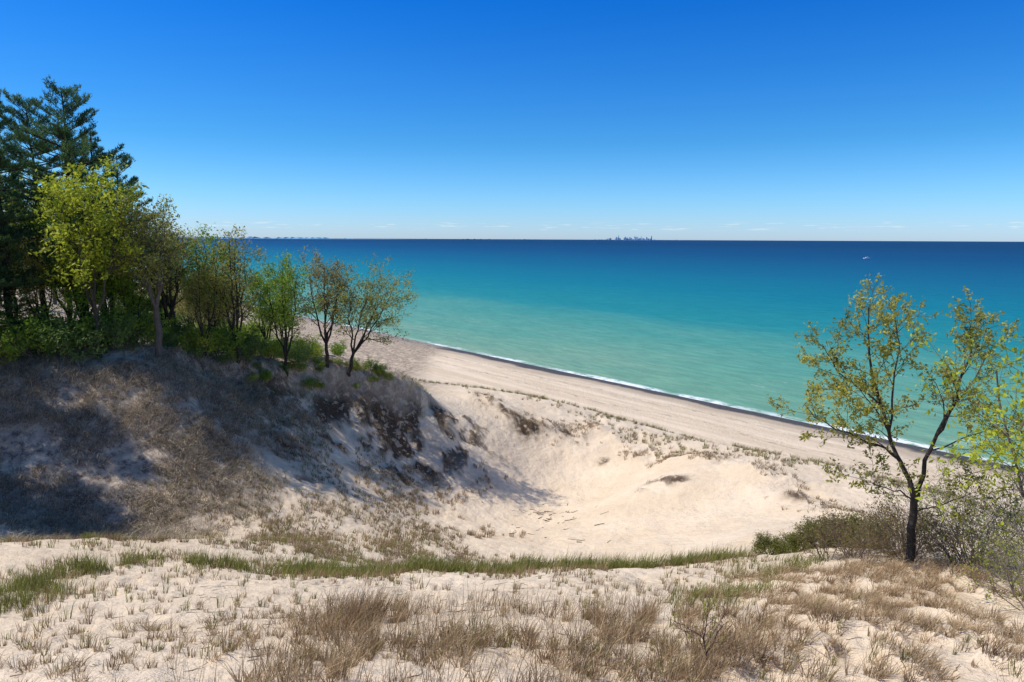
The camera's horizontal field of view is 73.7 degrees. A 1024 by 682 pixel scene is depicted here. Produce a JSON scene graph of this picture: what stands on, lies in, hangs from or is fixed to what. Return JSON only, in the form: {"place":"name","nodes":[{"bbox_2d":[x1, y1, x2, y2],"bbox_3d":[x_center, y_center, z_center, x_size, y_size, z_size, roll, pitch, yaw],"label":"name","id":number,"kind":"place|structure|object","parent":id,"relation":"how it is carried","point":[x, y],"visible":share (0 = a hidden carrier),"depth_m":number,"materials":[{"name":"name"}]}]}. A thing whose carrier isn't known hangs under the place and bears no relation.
{"place":"outdoors","nodes":[
{"label":"outdoors","id":0,"kind":"place"},
{"bbox_2d":[181,236,421,239],"bbox_3d":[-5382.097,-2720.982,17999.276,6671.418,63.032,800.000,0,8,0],"label":"distant shoreline","id":1,"kind":"structure","parent":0,"point":[249,237],"depth_m":17719.93,"materials":[{"name":"grey"}]},
{"bbox_2d":[0,266,1023,681],"bbox_3d":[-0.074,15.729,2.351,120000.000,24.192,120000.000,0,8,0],"label":"ground","id":2,"kind":"structure","parent":0,"point":[704,502],"depth_m":41.34,"materials":[{"name":"beige sand"}]},
{"bbox_2d":[0,331,22,365],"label":"shrub","id":3,"kind":"object","parent":2,"relation":"on","point":[8,358],"visible":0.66,"depth_m":40.06,"materials":[{"name":"green plant"}]},
{"bbox_2d":[0,176,31,288],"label":"pine tree","id":4,"kind":"object","parent":2,"relation":"on","point":[2,210],"visible":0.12,"depth_m":46.85,"materials":[{"name":"green plant"}]},
{"bbox_2d":[0,293,43,346],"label":"shrub","id":5,"kind":"object","parent":2,"relation":"on","point":[16,317],"visible":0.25,"depth_m":42.41,"materials":[{"name":"green plant"}]},
{"bbox_2d":[0,172,51,318],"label":"oak tree","id":6,"kind":"object","parent":2,"relation":"on","point":[25,200],"visible":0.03,"depth_m":51.33,"materials":[{"name":"green plant"}]},
{"bbox_2d":[0,91,52,336],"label":"pine tree","id":7,"kind":"object","parent":2,"relation":"on","point":[5,164],"visible":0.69,"depth_m":43.47,"materials":[{"name":"green plant"}]},
{"bbox_2d":[0,209,54,344],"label":"pine tree","id":8,"kind":"object","parent":2,"relation":"on","point":[7,280],"visible":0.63,"depth_m":41.88,"materials":[{"name":"green plant"}]},
{"bbox_2d":[0,311,60,352],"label":"shrub","id":9,"kind":"object","parent":2,"relation":"on","point":[23,322],"visible":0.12,"depth_m":43.03,"materials":[{"name":"green plant"}]},
{"bbox_2d":[0,235,71,322],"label":"oak tree","id":10,"kind":"object","parent":2,"relation":"on","point":[36,287],"visible":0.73,"depth_m":42.86,"materials":[{"name":"green plant"}]},
{"bbox_2d":[0,312,72,357],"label":"shrub","id":11,"kind":"object","parent":2,"relation":"on","point":[35,351],"visible":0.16,"depth_m":41.73,"materials":[{"name":"green plant"}]},
{"bbox_2d":[0,300,90,360],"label":"shrub","id":12,"kind":"object","parent":2,"relation":"on","point":[16,342],"visible":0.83,"depth_m":40.67,"materials":[{"name":"green plant"}]},
{"bbox_2d":[0,87,92,316],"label":"pine tree","id":13,"kind":"object","parent":2,"relation":"on","point":[20,102],"visible":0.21,"depth_m":49.18,"materials":[{"name":"green plant"}]},
{"bbox_2d":[42,232,57,304],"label":"oak tree","id":14,"kind":"object","parent":2,"relation":"on","point":[54,301],"visible":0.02,"depth_m":89.30,"materials":[{"name":"green plant"}]},
{"bbox_2d":[10,180,109,320],"bbox_3d":[-31.550,-5.253,48.832,6.535,12.364,6.491,-1,9,-7],"label":"oak tree","id":15,"kind":"object","parent":2,"relation":"on","point":[34,229],"visible":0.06,"depth_m":47.21,"materials":[{"name":"green plant"}]},
{"bbox_2d":[30,316,109,362],"bbox_3d":[-27.203,-0.168,41.983,4.059,2.847,4.339,-7,11,-39],"label":"shrub","id":16,"kind":"object","parent":2,"relation":"on","point":[74,334],"visible":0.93,"depth_m":41.53,"materials":[{"name":"green plant"}]},
{"bbox_2d":[24,197,129,316],"bbox_3d":[-29.371,-4.743,46.298,6.013,11.375,5.971,0,9,-5],"label":"oak tree","id":17,"kind":"object","parent":2,"relation":"on","point":[81,221],"visible":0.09,"depth_m":45.42,"materials":[{"name":"green plant"}]},
{"bbox_2d":[0,76,154,316],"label":"pine tree","id":18,"kind":"object","parent":2,"relation":"on","point":[65,135],"visible":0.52,"depth_m":44.72,"materials":[{"name":"green plant"}]},
{"bbox_2d":[47,242,123,345],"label":"oak tree","id":19,"kind":"object","parent":2,"relation":"on","point":[74,290],"visible":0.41,"depth_m":44.03,"materials":[{"name":"green plant"}]},
{"bbox_2d":[26,154,149,357],"bbox_3d":[-25.943,-4.864,42.051,6.727,13.034,6.608,7,11,38],"label":"maple tree","id":20,"kind":"object","parent":2,"relation":"on","point":[76,199],"visible":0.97,"depth_m":41.32,"materials":[{"name":"green plant"}]},
{"bbox_2d":[44,297,136,348],"bbox_3d":[-27.290,-1.045,43.719,5.964,3.767,3.304,-5,10,-32],"label":"shrub","id":21,"kind":"object","parent":2,"relation":"on","point":[89,318],"visible":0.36,"depth_m":43.53,"materials":[{"name":"green plant"}]},
{"bbox_2d":[52,130,128,314],"bbox_3d":[-32.514,-8.222,54.727,7.558,16.913,5.994,-7,11,-39],"label":"pine tree","id":22,"kind":"object","parent":2,"relation":"on","point":[99,149],"visible":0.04,"depth_m":53.28,"materials":[{"name":"green plant"}]},
{"bbox_2d":[88,236,135,313],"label":"oak tree","id":23,"kind":"object","parent":2,"relation":"on","point":[111,290],"visible":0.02,"depth_m":53.11,"materials":[{"name":"green plant"}]},
{"bbox_2d":[85,307,153,350],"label":"shrub","id":24,"kind":"object","parent":2,"relation":"on","point":[105,330],"visible":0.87,"depth_m":43.91,"materials":[{"name":"green plant"}]},
{"bbox_2d":[99,258,155,320],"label":"oak tree","id":25,"kind":"object","parent":2,"relation":"on","point":[130,301],"visible":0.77,"depth_m":45.96,"materials":[{"name":"green plant"}]},
{"bbox_2d":[91,297,164,342],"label":"shrub","id":26,"kind":"object","parent":2,"relation":"on","point":[134,316],"visible":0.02,"depth_m":49.74,"materials":[{"name":"green plant"}]},
{"bbox_2d":[76,153,187,341],"bbox_3d":[-28.651,-6.524,51.430,8.220,15.126,7.226,-2,9,-16],"label":"pine tree","id":27,"kind":"object","parent":2,"relation":"on","point":[122,164],"visible":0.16,"depth_m":50.52,"materials":[{"name":"green plant"}]},
{"bbox_2d":[104,305,171,343],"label":"shrub","id":28,"kind":"object","parent":2,"relation":"on","point":[149,329],"visible":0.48,"depth_m":45.45,"materials":[{"name":"green plant"}]},
{"bbox_2d":[107,301,178,341],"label":"shrub","id":29,"kind":"object","parent":2,"relation":"on","point":[173,319],"visible":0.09,"depth_m":47.71,"materials":[{"name":"green plant"}]},
{"bbox_2d":[101,189,196,358],"bbox_3d":[-23.327,-3.926,43.860,5.615,11.403,4.658,0,9,-2],"label":"oak tree","id":30,"kind":"object","parent":2,"relation":"on","point":[157,264],"visible":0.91,"depth_m":43.36,"materials":[{"name":"green plant"}]},
{"bbox_2d":[145,329,181,347],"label":"shrub","id":31,"kind":"object","parent":2,"relation":"on","point":[170,338],"visible":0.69,"depth_m":46.87,"materials":[{"name":"green plant"}]},
{"bbox_2d":[120,207,208,347],"bbox_3d":[-24.591,-4.061,47.932,5.776,10.452,5.362,6,10,32],"label":"oak tree","id":32,"kind":"object","parent":2,"relation":"on","point":[164,304],"visible":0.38,"depth_m":47.91,"materials":[{"name":"green plant"}]},
{"bbox_2d":[142,316,195,351],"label":"shrub","id":33,"kind":"object","parent":2,"relation":"on","point":[177,328],"visible":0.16,"depth_m":51.00,"materials":[{"name":"green plant"}]},
{"bbox_2d":[141,220,197,348],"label":"oak tree","id":34,"kind":"object","parent":2,"relation":"on","point":[170,283],"visible":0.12,"depth_m":53.06,"materials":[{"name":"green plant"}]},
{"bbox_2d":[160,282,186,312],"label":"oak tree","id":35,"kind":"object","parent":2,"relation":"on","point":[174,294],"visible":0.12,"depth_m":80.44,"materials":[{"name":"green plant"}]},
{"bbox_2d":[172,275,201,331],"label":"oak tree","id":36,"kind":"object","parent":2,"relation":"on","point":[178,296],"visible":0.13,"depth_m":80.06,"materials":[{"name":"green plant"}]},
{"bbox_2d":[181,322,206,348],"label":"shrub","id":37,"kind":"object","parent":2,"relation":"on","point":[188,332],"visible":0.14,"depth_m":50.34,"materials":[{"name":"green plant"}]},
{"bbox_2d":[173,329,215,356],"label":"shrub","id":38,"kind":"object","parent":2,"relation":"on","point":[197,342],"visible":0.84,"depth_m":48.13,"materials":[{"name":"green plant"}]},
{"bbox_2d":[188,347,204,357],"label":"shrub","id":39,"kind":"object","parent":2,"relation":"on","point":[200,352],"visible":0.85,"depth_m":47.61,"materials":[{"name":"green plant"}]},
{"bbox_2d":[169,269,228,329],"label":"oak tree","id":40,"kind":"object","parent":2,"relation":"on","point":[203,318],"visible":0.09,"depth_m":61.49,"materials":[{"name":"green plant"}]},
{"bbox_2d":[177,260,230,357],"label":"oak tree","id":41,"kind":"object","parent":2,"relation":"on","point":[206,299],"visible":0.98,"depth_m":48.00,"materials":[{"name":"green plant"}]},
{"bbox_2d":[189,254,234,329],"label":"oak tree","id":42,"kind":"object","parent":2,"relation":"on","point":[215,293],"visible":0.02,"depth_m":75.69,"materials":[{"name":"green plant"}]},
{"bbox_2d":[172,221,252,351],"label":"oak tree","id":43,"kind":"object","parent":2,"relation":"on","point":[194,250],"visible":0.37,"depth_m":51.00,"materials":[{"name":"green plant"}]},
{"bbox_2d":[177,312,247,357],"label":"shrub","id":44,"kind":"object","parent":2,"relation":"on","point":[218,334],"visible":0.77,"depth_m":49.31,"materials":[{"name":"green plant"}]},
{"bbox_2d":[197,328,229,350],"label":"shrub","id":45,"kind":"object","parent":2,"relation":"on","point":[215,340],"visible":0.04,"depth_m":54.49,"materials":[{"name":"green plant"}]},
{"bbox_2d":[212,351,231,363],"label":"shrub","id":46,"kind":"object","parent":2,"relation":"on","point":[223,356],"visible":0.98,"depth_m":49.10,"materials":[{"name":"green plant"}]},
{"bbox_2d":[194,264,251,332],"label":"oak tree","id":47,"kind":"object","parent":2,"relation":"on","point":[223,311],"visible":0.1,"depth_m":57.09,"materials":[{"name":"green plant"}]},
{"bbox_2d":[191,224,270,363],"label":"oak tree","id":48,"kind":"object","parent":2,"relation":"on","point":[233,283],"visible":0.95,"depth_m":48.92,"materials":[{"name":"green plant"}]},
{"bbox_2d":[219,325,264,354],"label":"shrub","id":49,"kind":"object","parent":2,"relation":"on","point":[248,337],"visible":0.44,"depth_m":51.98,"materials":[{"name":"green plant"}]},
{"bbox_2d":[245,371,258,382],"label":"shrub","id":50,"kind":"object","parent":2,"relation":"on","point":[254,377],"visible":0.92,"depth_m":50.16,"materials":[{"name":"green plant"}]},
{"bbox_2d":[233,334,271,362],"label":"shrub","id":51,"kind":"object","parent":2,"relation":"on","point":[255,347],"visible":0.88,"depth_m":51.07,"materials":[{"name":"green plant"}]},
{"bbox_2d":[251,362,261,369],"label":"shrub","id":52,"kind":"object","parent":2,"relation":"on","point":[256,364],"visible":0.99,"depth_m":51.07,"materials":[{"name":"green plant"}]},
{"bbox_2d":[239,261,289,338],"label":"oak tree","id":53,"kind":"object","parent":2,"relation":"on","point":[263,331],"visible":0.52,"depth_m":55.97,"materials":[{"name":"green plant"}]},
{"bbox_2d":[259,368,272,381],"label":"shrub","id":54,"kind":"object","parent":2,"relation":"on","point":[264,373],"visible":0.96,"depth_m":51.15,"materials":[{"name":"green plant"}]},
{"bbox_2d":[254,337,288,355],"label":"shrub","id":55,"kind":"object","parent":2,"relation":"on","point":[272,344],"visible":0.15,"depth_m":55.72,"materials":[{"name":"green plant"}]},
{"bbox_2d":[256,335,292,359],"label":"shrub","id":56,"kind":"object","parent":2,"relation":"on","point":[272,349],"visible":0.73,"depth_m":53.18,"materials":[{"name":"green plant"}]},
{"bbox_2d":[244,249,322,376],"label":"oak tree","id":57,"kind":"object","parent":2,"relation":"on","point":[282,311],"visible":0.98,"depth_m":51.84,"materials":[{"name":"green plant"}]},
{"bbox_2d":[276,362,290,371],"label":"shrub","id":58,"kind":"object","parent":2,"relation":"on","point":[288,365],"visible":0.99,"depth_m":52.87,"materials":[{"name":"green plant"}]},
{"bbox_2d":[268,284,308,343],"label":"oak tree","id":59,"kind":"object","parent":2,"relation":"on","point":[298,321],"visible":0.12,"depth_m":58.48,"materials":[{"name":"green plant"}]},
{"bbox_2d":[278,344,312,368],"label":"shrub","id":60,"kind":"object","parent":2,"relation":"on","point":[302,354],"visible":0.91,"depth_m":53.81,"materials":[{"name":"green plant"}]},
{"bbox_2d":[291,361,308,371],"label":"shrub","id":61,"kind":"object","parent":2,"relation":"on","point":[297,368],"visible":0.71,"depth_m":53.67,"materials":[{"name":"green plant"}]},
{"bbox_2d":[287,332,321,355],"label":"shrub","id":62,"kind":"object","parent":2,"relation":"on","point":[304,341],"visible":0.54,"depth_m":57.80,"materials":[{"name":"green plant"}]},
{"bbox_2d":[292,331,324,355],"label":"shrub","id":63,"kind":"object","parent":2,"relation":"on","point":[315,344],"visible":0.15,"depth_m":92.63,"materials":[{"name":"green plant"}]},
{"bbox_2d":[299,376,320,389],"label":"shrub","id":64,"kind":"object","parent":2,"relation":"on","point":[312,381],"visible":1,"depth_m":54.02,"materials":[{"name":"green plant"}]},
{"bbox_2d":[304,343,324,360],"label":"shrub","id":65,"kind":"object","parent":2,"relation":"on","point":[317,349],"visible":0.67,"depth_m":55.91,"materials":[{"name":"green plant"}]},
{"bbox_2d":[312,356,322,363],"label":"shrub","id":66,"kind":"object","parent":2,"relation":"on","point":[317,360],"visible":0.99,"depth_m":55.32,"materials":[{"name":"green plant"}]},
{"bbox_2d":[316,361,325,367],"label":"shrub","id":67,"kind":"object","parent":2,"relation":"on","point":[321,364],"visible":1,"depth_m":54.97,"materials":[{"name":"green plant"}]},
{"bbox_2d":[280,244,361,367],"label":"oak tree","id":68,"kind":"object","parent":2,"relation":"on","point":[324,303],"visible":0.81,"depth_m":54.42,"materials":[{"name":"green plant"}]},
{"bbox_2d":[333,358,343,364],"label":"shrub","id":69,"kind":"object","parent":2,"relation":"on","point":[338,361],"visible":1,"depth_m":56.02,"materials":[{"name":"green plant"}]},
{"bbox_2d":[328,338,348,356],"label":"shrub","id":70,"kind":"object","parent":2,"relation":"on","point":[336,351],"visible":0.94,"depth_m":58.99,"materials":[{"name":"green plant"}]},
{"bbox_2d":[345,358,359,367],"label":"shrub","id":71,"kind":"object","parent":2,"relation":"on","point":[355,363],"visible":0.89,"depth_m":56.70,"materials":[{"name":"green plant"}]},
{"bbox_2d":[316,255,418,376],"bbox_3d":[-11.334,-2.031,55.248,7.661,10.404,7.260,0,8,0],"label":"oak tree","id":72,"kind":"object","parent":2,"relation":"on","point":[375,314],"visible":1,"depth_m":54.68,"materials":[{"name":"green plant"}]},
{"bbox_2d":[360,355,378,370],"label":"shrub","id":73,"kind":"object","parent":2,"relation":"on","point":[368,365],"visible":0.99,"depth_m":57.24,"materials":[{"name":"green plant"}]},
{"bbox_2d":[368,376,378,382],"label":"shrub","id":74,"kind":"object","parent":2,"relation":"on","point":[370,379],"visible":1,"depth_m":56.73,"materials":[{"name":"green plant"}]},
{"bbox_2d":[373,369,385,375],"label":"shrub","id":75,"kind":"object","parent":2,"relation":"on","point":[380,372],"visible":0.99,"depth_m":57.17,"materials":[{"name":"green plant"}]},
{"bbox_2d":[372,364,387,373],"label":"shrub","id":76,"kind":"object","parent":2,"relation":"on","point":[376,367],"visible":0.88,"depth_m":57.47,"materials":[{"name":"green plant"}]},
{"bbox_2d":[383,371,395,380],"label":"shrub","id":77,"kind":"object","parent":2,"relation":"on","point":[389,374],"visible":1,"depth_m":57.42,"materials":[{"name":"green plant"}]},
{"bbox_2d":[0,342,1023,681],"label":"beach grass","id":78,"kind":"structure","parent":2,"relation":"on","point":[42,578],"depth_m":20.64,"materials":[{"name":"green plant"}]},
{"bbox_2d":[3,574,1023,681],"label":"dead twigs","id":79,"kind":"object","parent":2,"relation":"on","point":[419,623],"visible":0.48,"depth_m":12.61,"materials":[{"name":"brown plant"}]},
{"bbox_2d":[666,593,734,672],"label":"sapling","id":80,"kind":"object","parent":2,"relation":"on","point":[711,632],"visible":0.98,"depth_m":9.19,"materials":[{"name":"brown plant"}]},
{"bbox_2d":[749,529,795,555],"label":"juniper bush","id":81,"kind":"object","parent":2,"relation":"on","point":[763,544],"visible":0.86,"depth_m":23.80,"materials":[{"name":"green plant"}]},
{"bbox_2d":[779,528,817,552],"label":"juniper bush","id":82,"kind":"object","parent":2,"relation":"on","point":[788,537],"visible":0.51,"depth_m":24.09,"materials":[{"name":"green plant"}]},
{"bbox_2d":[790,510,853,548],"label":"juniper bush","id":83,"kind":"object","parent":2,"relation":"on","point":[807,527],"visible":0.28,"depth_m":24.01,"materials":[{"name":"green plant"}]},
{"bbox_2d":[789,509,889,561],"bbox_3d":[9.755,6.052,20.406,2.268,1.522,2.400,-4,9,-24],"label":"shrub","id":84,"kind":"object","parent":2,"relation":"on","point":[820,543],"visible":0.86,"depth_m":20.71,"materials":[{"name":"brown plant"}]},
{"bbox_2d":[810,502,890,558],"bbox_3d":[10.697,5.963,21.393,2.551,1.712,2.699,8,11,40],"label":"shrub","id":85,"kind":"object","parent":2,"relation":"on","point":[841,526],"visible":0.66,"depth_m":21.15,"materials":[{"name":"brown plant"}]},
{"bbox_2d":[826,508,891,549],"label":"juniper bush","id":86,"kind":"object","parent":2,"relation":"on","point":[850,516],"visible":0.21,"depth_m":23.41,"materials":[{"name":"green plant"}]},
{"bbox_2d":[841,522,901,563],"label":"shrub","id":87,"kind":"object","parent":2,"relation":"on","point":[865,550],"visible":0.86,"depth_m":18.98,"materials":[{"name":"brown plant"}]},
{"bbox_2d":[766,273,1023,567],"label":"oak tree","id":88,"kind":"object","parent":2,"relation":"on","point":[869,389],"visible":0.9,"depth_m":17.26,"materials":[{"name":"green plant"}]},
{"bbox_2d":[842,497,955,559],"bbox_3d":[11.129,5.590,20.034,2.999,1.902,2.835,3,9,16],"label":"shrub","id":89,"kind":"object","parent":2,"relation":"on","point":[920,548],"visible":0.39,"depth_m":20.02,"materials":[{"name":"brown plant"}]},
{"bbox_2d":[854,483,954,554],"bbox_3d":[12.847,5.902,21.660,3.299,2.092,3.118,1,9,8],"label":"shrub","id":90,"kind":"object","parent":2,"relation":"on","point":[889,504],"visible":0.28,"depth_m":21.95,"materials":[{"name":"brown plant"}]},
{"bbox_2d":[862,495,961,562],"bbox_3d":[11.182,5.316,18.631,2.699,1.712,2.551,1,9,8],"label":"shrub","id":91,"kind":"object","parent":2,"relation":"on","point":[901,532],"visible":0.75,"depth_m":18.71,"materials":[{"name":"brown plant"}]},
{"bbox_2d":[879,464,1023,574],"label":"shrub","id":92,"kind":"object","parent":2,"relation":"on","point":[962,510],"visible":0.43,"depth_m":18.45,"materials":[{"name":"green plant"}]},
{"bbox_2d":[885,453,1023,568],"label":"shrub","id":93,"kind":"object","parent":2,"relation":"on","point":[934,500],"visible":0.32,"depth_m":19.62,"materials":[{"name":"green plant"}]},
{"bbox_2d":[896,296,1023,534],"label":"oak tree","id":94,"kind":"object","parent":2,"relation":"on","point":[1016,468],"visible":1,"depth_m":13.77,"materials":[{"name":"green plant"}]},
{"bbox_2d":[915,512,1011,573],"bbox_3d":[11.487,5.149,17.397,2.268,1.522,2.400,8,11,40],"label":"shrub","id":95,"kind":"object","parent":2,"relation":"on","point":[951,546],"visible":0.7,"depth_m":17.12,"materials":[{"name":"brown plant"}]},
{"bbox_2d":[917,479,1023,582],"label":"shrub","id":96,"kind":"object","parent":2,"relation":"on","point":[975,531],"visible":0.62,"depth_m":16.73,"materials":[{"name":"green plant"}]},
{"bbox_2d":[944,506,1023,596],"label":"shrub","id":97,"kind":"object","parent":2,"relation":"on","point":[997,562],"visible":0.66,"depth_m":14.12,"materials":[{"name":"green plant"}]},
{"bbox_2d":[951,450,1023,560],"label":"shrub","id":98,"kind":"object","parent":2,"relation":"on","point":[996,502],"visible":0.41,"depth_m":18.21,"materials":[{"name":"green plant"}]},
{"bbox_2d":[955,518,1023,610],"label":"shrub","id":99,"kind":"object","parent":2,"relation":"on","point":[1004,563],"visible":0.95,"depth_m":12.68,"materials":[{"name":"green plant"}]},
{"bbox_2d":[987,534,1023,603],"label":"shrub","id":100,"kind":"object","parent":2,"relation":"on","point":[1020,574],"visible":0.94,"depth_m":12.53,"materials":[{"name":"green plant"}]},
{"bbox_2d":[0,342,1023,681],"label":"dead grass","id":101,"kind":"structure","parent":0,"point":[354,612],"depth_m":14.56,"materials":[{"name":"brown plant"}]},
{"bbox_2d":[0,0,1023,241],"label":"sky","id":102,"kind":"structure","parent":0,"point":[776,120],"materials":[{"name":"blue"}]},
{"bbox_2d":[44,238,1023,467],"bbox_3d":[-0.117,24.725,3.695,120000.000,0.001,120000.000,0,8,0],"label":"lake water","id":103,"kind":"structure","parent":0,"point":[720,322],"depth_m":260.74,"materials":[{"name":"teal liquid"}]},
{"bbox_2d":[482,479,610,542],"bbox_3d":[2.240,12.609,50.688,9.263,3.168,17.036,0,8,0],"label":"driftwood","id":104,"kind":"object","parent":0,"point":[538,513],"visible":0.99,"depth_m":51.83,"materials":[{"name":"grey wood"}]},
{"bbox_2d":[441,235,686,240],"bbox_3d":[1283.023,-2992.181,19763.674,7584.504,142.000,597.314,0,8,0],"label":"city skyline","id":105,"kind":"structure","parent":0,"point":[625,238],"depth_m":19768.40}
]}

